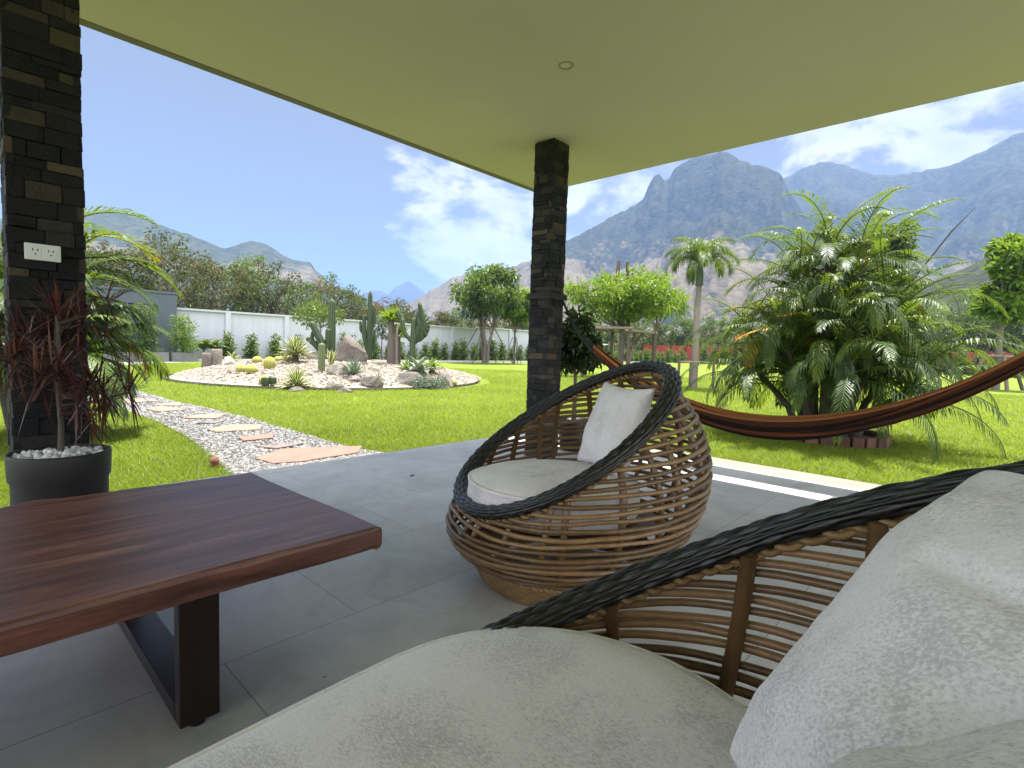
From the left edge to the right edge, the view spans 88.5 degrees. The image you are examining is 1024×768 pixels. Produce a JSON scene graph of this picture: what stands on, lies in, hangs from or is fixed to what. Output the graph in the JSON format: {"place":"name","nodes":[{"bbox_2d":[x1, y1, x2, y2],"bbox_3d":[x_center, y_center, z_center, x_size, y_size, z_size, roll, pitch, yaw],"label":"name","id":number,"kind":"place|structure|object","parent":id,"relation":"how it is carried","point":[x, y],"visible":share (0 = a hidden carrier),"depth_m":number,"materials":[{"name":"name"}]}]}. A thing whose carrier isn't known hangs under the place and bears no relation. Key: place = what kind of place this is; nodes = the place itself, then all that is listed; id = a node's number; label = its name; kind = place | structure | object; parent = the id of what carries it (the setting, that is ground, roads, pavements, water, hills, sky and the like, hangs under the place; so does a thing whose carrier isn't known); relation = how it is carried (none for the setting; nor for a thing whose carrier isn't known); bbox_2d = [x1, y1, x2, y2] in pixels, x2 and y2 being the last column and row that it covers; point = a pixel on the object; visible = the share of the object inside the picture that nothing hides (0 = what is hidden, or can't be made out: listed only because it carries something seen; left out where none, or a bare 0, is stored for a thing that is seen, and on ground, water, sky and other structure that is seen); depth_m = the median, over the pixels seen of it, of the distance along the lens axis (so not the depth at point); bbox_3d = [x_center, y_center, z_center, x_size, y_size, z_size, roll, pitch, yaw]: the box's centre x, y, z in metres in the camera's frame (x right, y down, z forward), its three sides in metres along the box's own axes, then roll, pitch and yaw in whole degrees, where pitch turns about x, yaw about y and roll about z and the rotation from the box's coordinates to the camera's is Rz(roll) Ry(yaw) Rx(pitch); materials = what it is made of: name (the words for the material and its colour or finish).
{"place":"outdoors","nodes":[
{"label":"outdoors","id":0,"kind":"place"},
{"bbox_2d":[0,210,388,315],"bbox_3d":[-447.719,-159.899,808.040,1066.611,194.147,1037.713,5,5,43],"label":"hill","id":1,"kind":"structure","parent":0,"point":[123,224],"depth_m":775.60,"materials":[{"name":"plant"}]},
{"bbox_2d":[88,361,383,473],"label":"gravel path","id":2,"kind":"structure","parent":0,"point":[125,363],"depth_m":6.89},
{"bbox_2d":[145,406,186,412],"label":"stepping stone","id":3,"kind":"object","parent":2,"relation":"on","point":[157,409],"visible":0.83,"depth_m":7.78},
{"bbox_2d":[169,352,197,361],"bbox_3d":[-15.171,-1.246,24.229,0.590,0.420,1.050,5,5,43],"label":"planter box","id":4,"kind":"object","parent":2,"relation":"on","point":[181,357],"visible":0.87,"depth_m":23.98,"materials":[{"name":"concrete"}]},
{"bbox_2d":[168,311,203,353],"bbox_3d":[-15.092,-2.222,24.145,1.491,2.219,1.276,1,4,-7],"label":"planter shrub","id":5,"kind":"object","parent":4,"relation":"in","point":[181,338],"visible":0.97,"depth_m":24.04,"materials":[{"name":"green plant"}]},
{"bbox_2d":[182,413,226,419],"bbox_3d":[-4.239,0.465,7.274,0.413,0.063,0.447,1,4,-8],"label":"stepping stone","id":6,"kind":"object","parent":2,"relation":"on","point":[213,416],"visible":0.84,"depth_m":7.17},
{"bbox_2d":[207,424,261,432],"bbox_3d":[-3.329,0.554,6.383,0.506,0.058,0.628,6,6,43],"label":"stepping stone","id":7,"kind":"object","parent":2,"relation":"on","point":[238,427],"visible":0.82,"depth_m":6.31,"materials":[{"name":"stone"}]},
{"bbox_2d":[239,433,273,442],"bbox_3d":[-2.803,0.610,5.824,0.280,0.058,0.431,6,5,43],"label":"stepping stone","id":8,"kind":"object","parent":2,"relation":"on","point":[269,436],"visible":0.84,"depth_m":5.76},
{"bbox_2d":[256,443,302,449],"bbox_3d":[-2.345,0.657,5.346,0.448,0.061,0.182,-1,5,-31],"label":"stepping stone","id":9,"kind":"object","parent":2,"relation":"on","point":[277,447],"visible":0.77,"depth_m":5.33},
{"bbox_2d":[256,446,361,464],"bbox_3d":[-1.901,0.694,5.017,0.628,0.062,0.975,11,10,67],"label":"stepping stone","id":10,"kind":"object","parent":2,"relation":"on","point":[288,455],"visible":0.81,"depth_m":4.99,"materials":[{"name":"stone"}]},
{"bbox_2d":[363,281,425,307],"bbox_3d":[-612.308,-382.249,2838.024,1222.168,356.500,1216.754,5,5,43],"label":"distant peak","id":11,"kind":"structure","parent":0,"point":[409,291],"depth_m":2754.65,"materials":[{"name":"stone"}]},
{"bbox_2d":[0,434,890,767],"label":"patio floor","id":12,"kind":"structure","parent":0,"point":[96,700],"depth_m":2.00,"materials":[{"name":"tile"}]},
{"bbox_2d":[0,0,89,452],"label":"stone column","id":13,"kind":"structure","parent":12,"relation":"on","point":[42,181],"depth_m":2.33,"materials":[{"name":"stone"}]},
{"bbox_2d":[24,242,60,262],"bbox_3d":[-2.076,-0.582,2.325,0.020,0.072,0.122,5,5,43],"label":"power outlet","id":14,"kind":"object","parent":13,"relation":"attached to","point":[41,252],"visible":1,"depth_m":2.32,"materials":[{"name":"white plastic"}]},
{"bbox_2d":[79,0,1023,191],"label":"pavilion roof","id":15,"kind":"structure","parent":13,"relation":"on","point":[489,88],"depth_m":3.57,"materials":[{"name":"paint"}]},
{"bbox_2d":[4,443,111,505],"bbox_3d":[-1.909,0.559,2.230,0.344,0.557,0.344,5,5,43],"label":"flower pot","id":16,"kind":"object","parent":12,"relation":"on","point":[27,480],"visible":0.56,"depth_m":2.09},
{"bbox_2d":[10,445,103,458],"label":"white pebbles","id":17,"kind":"object","parent":16,"relation":"in","point":[47,453],"visible":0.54,"depth_m":2.19,"materials":[{"name":"stone"}]},
{"bbox_2d":[0,265,167,457],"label":"dracaena","id":18,"kind":"object","parent":16,"relation":"in","point":[35,362],"visible":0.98,"depth_m":2.17,"materials":[{"name":"red plant"}]},
{"bbox_2d":[0,472,381,728],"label":"coffee table","id":19,"kind":"object","parent":12,"relation":"on","point":[131,562],"visible":1,"depth_m":1.49,"materials":[{"name":"brown wood"}]},
{"bbox_2d":[524,138,568,458],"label":"stone column","id":20,"kind":"structure","parent":12,"relation":"on","point":[549,219],"depth_m":4.99,"materials":[{"name":"stone"}]},
{"bbox_2d":[527,292,1023,439],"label":"hammock","id":21,"kind":"object","parent":20,"relation":"hanging from","point":[801,427],"visible":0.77,"depth_m":3.46,"materials":[{"name":"fabric"}]},
{"bbox_2d":[558,417,587,451],"bbox_3d":[0.646,0.528,5.570,0.370,0.334,0.370,5,5,43],"label":"flower pot","id":22,"kind":"object","parent":12,"relation":"on","point":[572,434],"visible":0.29,"depth_m":5.44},
{"bbox_2d":[561,303,612,419],"bbox_3d":[0.669,-0.211,5.541,0.681,1.276,0.719,0,4,-21],"label":"ball shrub","id":23,"kind":"object","parent":22,"relation":"on","point":[577,355],"visible":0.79,"depth_m":5.38,"materials":[{"name":"green plant"}]},
{"bbox_2d":[445,360,712,605],"bbox_3d":[0.304,0.384,2.467,1.215,1.008,1.156,0,4,-21],"label":"rattan armchair","id":24,"kind":"object","parent":12,"relation":"on","point":[564,504],"visible":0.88,"depth_m":2.08,"materials":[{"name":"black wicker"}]},
{"bbox_2d":[577,381,654,475],"bbox_3d":[0.488,0.206,2.520,0.211,0.410,0.420,0,4,-21],"label":"pillow","id":25,"kind":"object","parent":24,"relation":"on","point":[617,417],"visible":0.73,"depth_m":2.44,"materials":[{"name":"grey fabric"}]},
{"bbox_2d":[167,460,1023,767],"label":"rattan sofa","id":26,"kind":"object","parent":12,"relation":"on","point":[549,682],"visible":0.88,"depth_m":0.90,"materials":[{"name":"beige wicker"}]},
{"bbox_2d":[730,470,1023,767],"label":"pillow","id":27,"kind":"object","parent":26,"relation":"on","point":[913,635],"visible":0.9,"depth_m":0.51,"materials":[{"name":"grey fabric"}]},
{"bbox_2d":[825,719,1023,767],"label":"pillow","id":28,"kind":"object","parent":26,"relation":"on","point":[1001,745],"visible":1,"depth_m":0.33,"materials":[{"name":"grey fabric"}]},
{"bbox_2d":[0,360,1023,507],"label":"lawn","id":29,"kind":"structure","parent":0,"point":[1014,388],"depth_m":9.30,"materials":[{"name":"plant"}]},
{"bbox_2d":[1,278,177,357],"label":"outbuilding","id":30,"kind":"structure","parent":29,"relation":"on","point":[167,303],"depth_m":24.15,"materials":[{"name":"grey paint"}]},
{"bbox_2d":[0,205,183,431],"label":"areca palm","id":31,"kind":"object","parent":29,"relation":"on","point":[112,348],"visible":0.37,"depth_m":5.64,"materials":[{"name":"green plant"}]},
{"bbox_2d":[100,352,142,361],"bbox_3d":[-16.465,-1.155,22.263,0.590,0.420,1.500,5,5,43],"label":"planter box","id":32,"kind":"object","parent":29,"relation":"on","point":[109,357],"visible":0.09,"depth_m":22.03,"materials":[{"name":"concrete"}]},
{"bbox_2d":[108,312,140,351],"bbox_3d":[-16.402,-2.159,22.223,1.236,2.144,1.371,5,5,43],"label":"planter shrub","id":33,"kind":"object","parent":32,"relation":"in","point":[125,330],"visible":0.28,"depth_m":22.18,"materials":[{"name":"green plant"}]},
{"bbox_2d":[84,240,159,289],"bbox_3d":[-28.459,-6.339,38.209,5.690,7.983,5.272,5,5,43],"label":"background tree","id":34,"kind":"object","parent":29,"relation":"on","point":[103,264],"visible":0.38,"depth_m":37.42,"materials":[{"name":"green plant"}]},
{"bbox_2d":[96,236,194,297],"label":"background tree","id":35,"kind":"object","parent":29,"relation":"on","point":[135,250],"visible":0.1,"depth_m":45.75,"materials":[{"name":"green plant"}]},
{"bbox_2d":[146,352,168,361],"bbox_3d":[-15.969,-1.188,22.986,0.590,0.420,1.500,5,5,43],"label":"planter box","id":36,"kind":"object","parent":29,"relation":"on","point":[164,356],"visible":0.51,"depth_m":23.18,"materials":[{"name":"concrete"}]},
{"bbox_2d":[128,302,163,351],"bbox_3d":[-15.976,-2.397,22.879,1.270,2.412,1.195,2,4,-3],"label":"planter shrub","id":37,"kind":"object","parent":36,"relation":"in","point":[145,338],"visible":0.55,"depth_m":22.82,"materials":[{"name":"green plant"}]},
{"bbox_2d":[120,226,221,308],"bbox_3d":[-25.468,-7.003,39.324,6.031,9.359,5.850,1,4,-14],"label":"background tree","id":38,"kind":"object","parent":29,"relation":"on","point":[188,297],"visible":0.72,"depth_m":38.99,"materials":[{"name":"green plant"}]},
{"bbox_2d":[145,254,228,309],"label":"background tree","id":39,"kind":"object","parent":29,"relation":"on","point":[180,278],"visible":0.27,"depth_m":43.89,"materials":[{"name":"green plant"}]},
{"bbox_2d":[190,258,260,311],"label":"background tree","id":40,"kind":"object","parent":29,"relation":"on","point":[241,279],"visible":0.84,"depth_m":42.85,"materials":[{"name":"green plant"}]},
{"bbox_2d":[219,330,237,358],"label":"hedge shrub","id":41,"kind":"object","parent":29,"relation":"on","point":[226,340],"visible":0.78,"depth_m":26.22,"materials":[{"name":"green plant"}]},
{"bbox_2d":[210,260,267,312],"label":"background tree","id":42,"kind":"object","parent":29,"relation":"on","point":[256,282],"visible":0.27,"depth_m":48.60,"materials":[{"name":"green plant"}]},
{"bbox_2d":[242,333,259,358],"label":"hedge shrub","id":43,"kind":"object","parent":29,"relation":"on","point":[251,352],"visible":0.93,"depth_m":27.00,"materials":[{"name":"green plant"}]},
{"bbox_2d":[224,253,284,313],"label":"background tree","id":44,"kind":"object","parent":29,"relation":"on","point":[257,260],"visible":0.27,"depth_m":54.78,"materials":[{"name":"green plant"}]},
{"bbox_2d":[235,258,308,314],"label":"background tree","id":45,"kind":"object","parent":29,"relation":"on","point":[272,307],"visible":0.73,"depth_m":47.72,"materials":[{"name":"green plant"}]},
{"bbox_2d":[266,333,283,357],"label":"hedge shrub","id":46,"kind":"object","parent":29,"relation":"on","point":[276,345],"visible":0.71,"depth_m":27.90,"materials":[{"name":"green plant"}]},
{"bbox_2d":[279,279,322,316],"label":"background tree","id":47,"kind":"object","parent":29,"relation":"on","point":[313,298],"visible":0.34,"depth_m":52.82,"materials":[{"name":"green plant"}]},
{"bbox_2d":[297,276,341,309],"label":"background tree","id":48,"kind":"object","parent":29,"relation":"on","point":[318,286],"visible":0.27,"depth_m":58.45,"materials":[{"name":"green plant"}]},
{"bbox_2d":[163,373,479,390],"bbox_3d":[-5.298,-0.220,16.505,9.026,0.061,9.454,5,5,43],"label":"garden edging","id":49,"kind":"object","parent":29,"relation":"on","point":[307,388],"visible":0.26,"depth_m":12.26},
{"bbox_2d":[169,359,481,387],"bbox_3d":[-5.289,-0.487,16.487,8.916,0.599,9.344,5,5,43],"label":"gravel bed","id":50,"kind":"object","parent":29,"relation":"on","point":[254,382],"visible":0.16,"depth_m":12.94,"materials":[{"name":"gravel"}]},
{"bbox_2d":[211,349,222,365],"bbox_3d":[-8.673,-0.754,15.431,0.346,0.550,0.340,5,5,43],"label":"stone stump","id":51,"kind":"object","parent":50,"relation":"on","point":[217,354],"visible":0.83,"depth_m":15.29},
{"bbox_2d":[274,365,316,388],"bbox_3d":[-4.912,-0.152,11.939,1.034,0.668,1.023,5,5,43],"label":"variegated agave","id":52,"kind":"object","parent":50,"relation":"on","point":[295,379],"visible":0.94,"depth_m":11.87,"materials":[{"name":"green plant"}]},
{"bbox_2d":[276,333,316,361],"bbox_3d":[-6.063,-0.997,14.682,1.284,0.914,1.230,5,5,43],"label":"variegated agave","id":53,"kind":"object","parent":50,"relation":"on","point":[294,347],"visible":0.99,"depth_m":14.57,"materials":[{"name":"green plant"}]},
{"bbox_2d":[290,299,347,332],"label":"slender sapling","id":54,"kind":"object","parent":50,"relation":"on","point":[321,313],"visible":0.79,"depth_m":17.75,"materials":[{"name":"green plant"}]},
{"bbox_2d":[306,321,331,358],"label":"branching cactus","id":55,"kind":"object","parent":50,"relation":"on","point":[319,337],"visible":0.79,"depth_m":15.71,"materials":[{"name":"plant"}]},
{"bbox_2d":[318,343,324,372],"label":"column cactus","id":56,"kind":"object","parent":50,"relation":"on","point":[321,356],"depth_m":13.28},
{"bbox_2d":[327,298,335,352],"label":"column cactus","id":57,"kind":"object","parent":50,"relation":"on","point":[331,324],"depth_m":16.85,"materials":[{"name":"plant"}]},
{"bbox_2d":[326,362,350,374],"bbox_3d":[-4.380,-0.343,13.313,0.641,0.415,0.442,2,4,-2],"label":"boulder","id":58,"kind":"object","parent":50,"relation":"on","point":[334,369],"visible":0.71,"depth_m":13.15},
{"bbox_2d":[335,335,367,361],"bbox_3d":[-4.793,-0.930,15.584,1.011,1.052,0.733,1,13,-14],"label":"boulder","id":59,"kind":"object","parent":50,"relation":"on","point":[348,346],"visible":0.75,"depth_m":15.33,"materials":[{"name":"stone"}]},
{"bbox_2d":[341,356,369,374],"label":"blue yucca","id":60,"kind":"object","parent":50,"relation":"on","point":[353,369],"visible":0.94,"depth_m":13.03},
{"bbox_2d":[359,291,375,359],"bbox_3d":[-4.530,-1.807,16.494,0.507,2.250,0.180,0,4,-22],"label":"branching cactus","id":61,"kind":"object","parent":50,"relation":"on","point":[368,332],"visible":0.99,"depth_m":16.46,"materials":[{"name":"plant"}]},
{"bbox_2d":[361,376,383,387],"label":"rock","id":62,"kind":"object","parent":50,"relation":"on","point":[373,381],"visible":0.86,"depth_m":12.57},
{"bbox_2d":[375,312,390,359],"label":"slender sapling","id":63,"kind":"object","parent":50,"relation":"on","point":[382,326],"visible":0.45,"depth_m":17.79,"materials":[{"name":"green plant"}]},
{"bbox_2d":[377,305,403,364],"bbox_3d":[-3.619,-1.466,15.735,0.932,1.854,0.892,5,5,43],"label":"pachypodium","id":64,"kind":"object","parent":50,"relation":"on","point":[392,343],"visible":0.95,"depth_m":15.66,"materials":[{"name":"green plant"}]},
{"bbox_2d":[395,372,422,385],"bbox_3d":[-2.597,-0.103,13.409,0.744,0.425,0.482,2,4,-2],"label":"boulder","id":65,"kind":"object","parent":50,"relation":"on","point":[405,377],"visible":0.65,"depth_m":13.24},
{"bbox_2d":[396,301,430,366],"bbox_3d":[-2.948,-1.465,15.664,1.018,2.032,0.210,1,4,-18],"label":"fan cactus","id":66,"kind":"object","parent":50,"relation":"on","point":[420,326],"visible":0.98,"depth_m":15.62,"materials":[{"name":"plant"}]},
{"bbox_2d":[400,356,437,373],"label":"grey agave","id":67,"kind":"object","parent":50,"relation":"on","point":[418,366],"visible":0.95,"depth_m":14.27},
{"bbox_2d":[410,374,449,389],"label":"bushy groundcover","id":68,"kind":"object","parent":50,"relation":"on","point":[425,381],"visible":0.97,"depth_m":13.13,"materials":[{"name":"plant"}]},
{"bbox_2d":[321,286,366,319],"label":"background tree","id":69,"kind":"object","parent":29,"relation":"on","point":[349,308],"visible":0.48,"depth_m":56.61,"materials":[{"name":"green plant"}]},
{"bbox_2d":[338,284,367,319],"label":"background tree","id":70,"kind":"object","parent":29,"relation":"on","point":[363,301],"visible":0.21,"depth_m":61.77,"materials":[{"name":"green plant"}]},
{"bbox_2d":[177,308,530,360],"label":"boundary wall","id":71,"kind":"structure","parent":29,"relation":"on","point":[263,327],"depth_m":28.87,"materials":[{"name":"white paint"}]},
{"bbox_2d":[378,298,417,322],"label":"background tree","id":72,"kind":"object","parent":29,"relation":"on","point":[402,307],"visible":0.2,"depth_m":58.11,"materials":[{"name":"green plant"}]},
{"bbox_2d":[198,359,632,362],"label":"planting kerb","id":73,"kind":"structure","parent":29,"relation":"on","point":[240,360],"depth_m":36.61,"materials":[{"name":"concrete"}]},
{"bbox_2d":[429,338,443,359],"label":"hedge shrub","id":74,"kind":"object","parent":29,"relation":"on","point":[435,349],"visible":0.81,"depth_m":35.75,"materials":[{"name":"green plant"}]},
{"bbox_2d":[431,310,460,326],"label":"background tree","id":75,"kind":"object","parent":29,"relation":"on","point":[443,317],"visible":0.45,"depth_m":60.52,"materials":[{"name":"green plant"}]},
{"bbox_2d":[446,262,523,363],"bbox_3d":[-1.674,-4.900,36.022,4.914,7.071,5.224,-1,5,-35],"label":"young tree","id":76,"kind":"object","parent":29,"relation":"on","point":[483,299],"visible":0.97,"depth_m":35.22,"materials":[{"name":"green plant"}]},
{"bbox_2d":[458,326,513,364],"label":"tree stakes","id":77,"kind":"object","parent":29,"relation":"on","point":[489,328],"visible":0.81,"depth_m":35.98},
{"bbox_2d":[499,284,529,363],"bbox_3d":[0.148,-4.247,37.252,3.793,5.704,3.253,5,5,43],"label":"young tree","id":78,"kind":"object","parent":29,"relation":"on","point":[521,315],"visible":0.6,"depth_m":36.73,"materials":[{"name":"green plant"}]},
{"bbox_2d":[595,313,618,346],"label":"background tree","id":79,"kind":"object","parent":29,"relation":"on","point":[606,338],"visible":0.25,"depth_m":73.72,"materials":[{"name":"green plant"}]},
{"bbox_2d":[191,308,1023,374],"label":"brush","id":80,"kind":"object","parent":29,"relation":"on","point":[975,346],"visible":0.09,"depth_m":65.28,"materials":[{"name":"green plant"}]},
{"bbox_2d":[580,261,657,377],"bbox_3d":[4.426,-2.579,21.433,2.410,4.777,2.510,5,5,43],"label":"pole frame","id":81,"kind":"object","parent":29,"relation":"on","point":[629,330],"visible":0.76,"depth_m":21.27,"materials":[{"name":"wood"}]},
{"bbox_2d":[564,262,679,363],"bbox_3d":[4.480,-2.534,21.350,4.525,4.735,4.728,1,4,-17],"label":"umbrella tree","id":82,"kind":"object","parent":29,"relation":"on","point":[620,304],"visible":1,"depth_m":20.33,"materials":[{"name":"green plant"}]},
{"bbox_2d":[638,316,670,344],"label":"background tree","id":83,"kind":"object","parent":29,"relation":"on","point":[658,331],"visible":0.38,"depth_m":74.29,"materials":[{"name":"green plant"}]},
{"bbox_2d":[640,264,692,349],"bbox_3d":[7.188,-3.181,25.885,3.157,5.571,3.886,4,4,28],"label":"feathery tree","id":84,"kind":"object","parent":29,"relation":"on","point":[684,297],"visible":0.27,"depth_m":25.54,"materials":[{"name":"green plant"}]},
{"bbox_2d":[667,315,700,345],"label":"background tree","id":85,"kind":"object","parent":29,"relation":"on","point":[688,323],"visible":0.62,"depth_m":69.68,"materials":[{"name":"green plant"}]},
{"bbox_2d":[677,359,714,388],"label":"tree stakes","id":86,"kind":"object","parent":29,"relation":"on","point":[690,362],"visible":0.59,"depth_m":16.67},
{"bbox_2d":[663,236,740,387],"bbox_3d":[5.981,-2.279,16.898,2.388,4.852,2.358,5,5,43],"label":"feather palm","id":87,"kind":"object","parent":29,"relation":"on","point":[701,255],"visible":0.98,"depth_m":16.77,"materials":[{"name":"green plant"}]},
{"bbox_2d":[699,311,727,343],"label":"background tree","id":88,"kind":"object","parent":29,"relation":"on","point":[713,321],"visible":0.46,"depth_m":70.22,"materials":[{"name":"green plant"}]},
{"bbox_2d":[642,343,1023,374],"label":"red fence","id":89,"kind":"object","parent":29,"relation":"on","point":[685,348],"visible":0.1,"depth_m":65.36,"materials":[{"name":"paint"}]},
{"bbox_2d":[791,430,890,447],"bbox_3d":[4.346,0.696,7.286,1.477,0.130,1.473,5,5,43],"label":"brick ring","id":90,"kind":"object","parent":29,"relation":"on","point":[867,439],"visible":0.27,"depth_m":6.62,"materials":[{"name":"brick"}]},
{"bbox_2d":[678,186,1023,463],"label":"areca palm","id":91,"kind":"object","parent":29,"relation":"on","point":[807,359],"visible":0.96,"depth_m":6.59,"materials":[{"name":"green plant"}]},
{"bbox_2d":[861,215,927,374],"bbox_3d":[19.498,-4.390,27.631,3.720,8.553,2.808,3,4,10],"label":"leafy tree","id":92,"kind":"object","parent":29,"relation":"on","point":[897,243],"visible":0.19,"depth_m":26.82,"materials":[{"name":"green plant"}]},
{"bbox_2d":[913,308,960,347],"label":"background tree","id":93,"kind":"object","parent":29,"relation":"on","point":[935,316],"visible":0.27,"depth_m":56.86,"materials":[{"name":"green plant"}]},
{"bbox_2d":[953,347,972,375],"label":"hedge shrub","id":94,"kind":"object","parent":29,"relation":"on","point":[960,364],"visible":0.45,"depth_m":45.59,"materials":[{"name":"green plant"}]},
{"bbox_2d":[938,282,994,373],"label":"background tree","id":95,"kind":"object","parent":29,"relation":"on","point":[955,313],"visible":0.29,"depth_m":52.67,"materials":[{"name":"green plant"}]},
{"bbox_2d":[954,287,1022,351],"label":"background tree","id":96,"kind":"object","parent":29,"relation":"on","point":[990,335],"visible":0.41,"depth_m":48.48,"materials":[{"name":"green plant"}]},
{"bbox_2d":[967,232,1023,389],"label":"young tree","id":97,"kind":"object","parent":29,"relation":"on","point":[1005,271],"visible":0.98,"depth_m":22.17,"materials":[{"name":"green plant"}]},
{"bbox_2d":[975,354,1023,390],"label":"tree stakes","id":98,"kind":"object","parent":29,"relation":"on","point":[1004,357],"visible":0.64,"depth_m":22.48,"materials":[{"name":"wood"}]},
{"bbox_2d":[0,25,1023,295],"label":"sky","id":99,"kind":"structure","parent":0,"point":[222,162],"materials":[{"name":"blue"}]},
{"bbox_2d":[401,151,934,351],"bbox_3d":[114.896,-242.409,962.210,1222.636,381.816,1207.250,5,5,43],"label":"mountain cliff","id":100,"kind":"structure","parent":0,"point":[716,195],"depth_m":853.11,"materials":[{"name":"stone"}]},
{"bbox_2d":[784,132,1023,279],"bbox_3d":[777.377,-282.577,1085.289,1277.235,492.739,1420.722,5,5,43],"label":"mountain ridge","id":101,"kind":"structure","parent":0,"point":[988,184],"depth_m":1018.59,"materials":[{"name":"stone"}]},
{"bbox_2d":[903,257,1023,345],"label":"hill","id":102,"kind":"structure","parent":0,"point":[981,277],"depth_m":200.72,"materials":[{"name":"stone"}]},
{"label":"ground","id":103,"kind":"structure","parent":0,"visible":0},
{"bbox_2d":[311,271,350,315],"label":"background tree","id":104,"kind":"object","parent":103,"relation":"on","point":[332,276],"visible":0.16,"depth_m":65.19,"materials":[{"name":"green plant"}]},
{"bbox_2d":[558,434,881,490],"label":"patio kerb","id":105,"kind":"structure","parent":103,"relation":"on","point":[846,483],"depth_m":4.74,"materials":[{"name":"concrete"}]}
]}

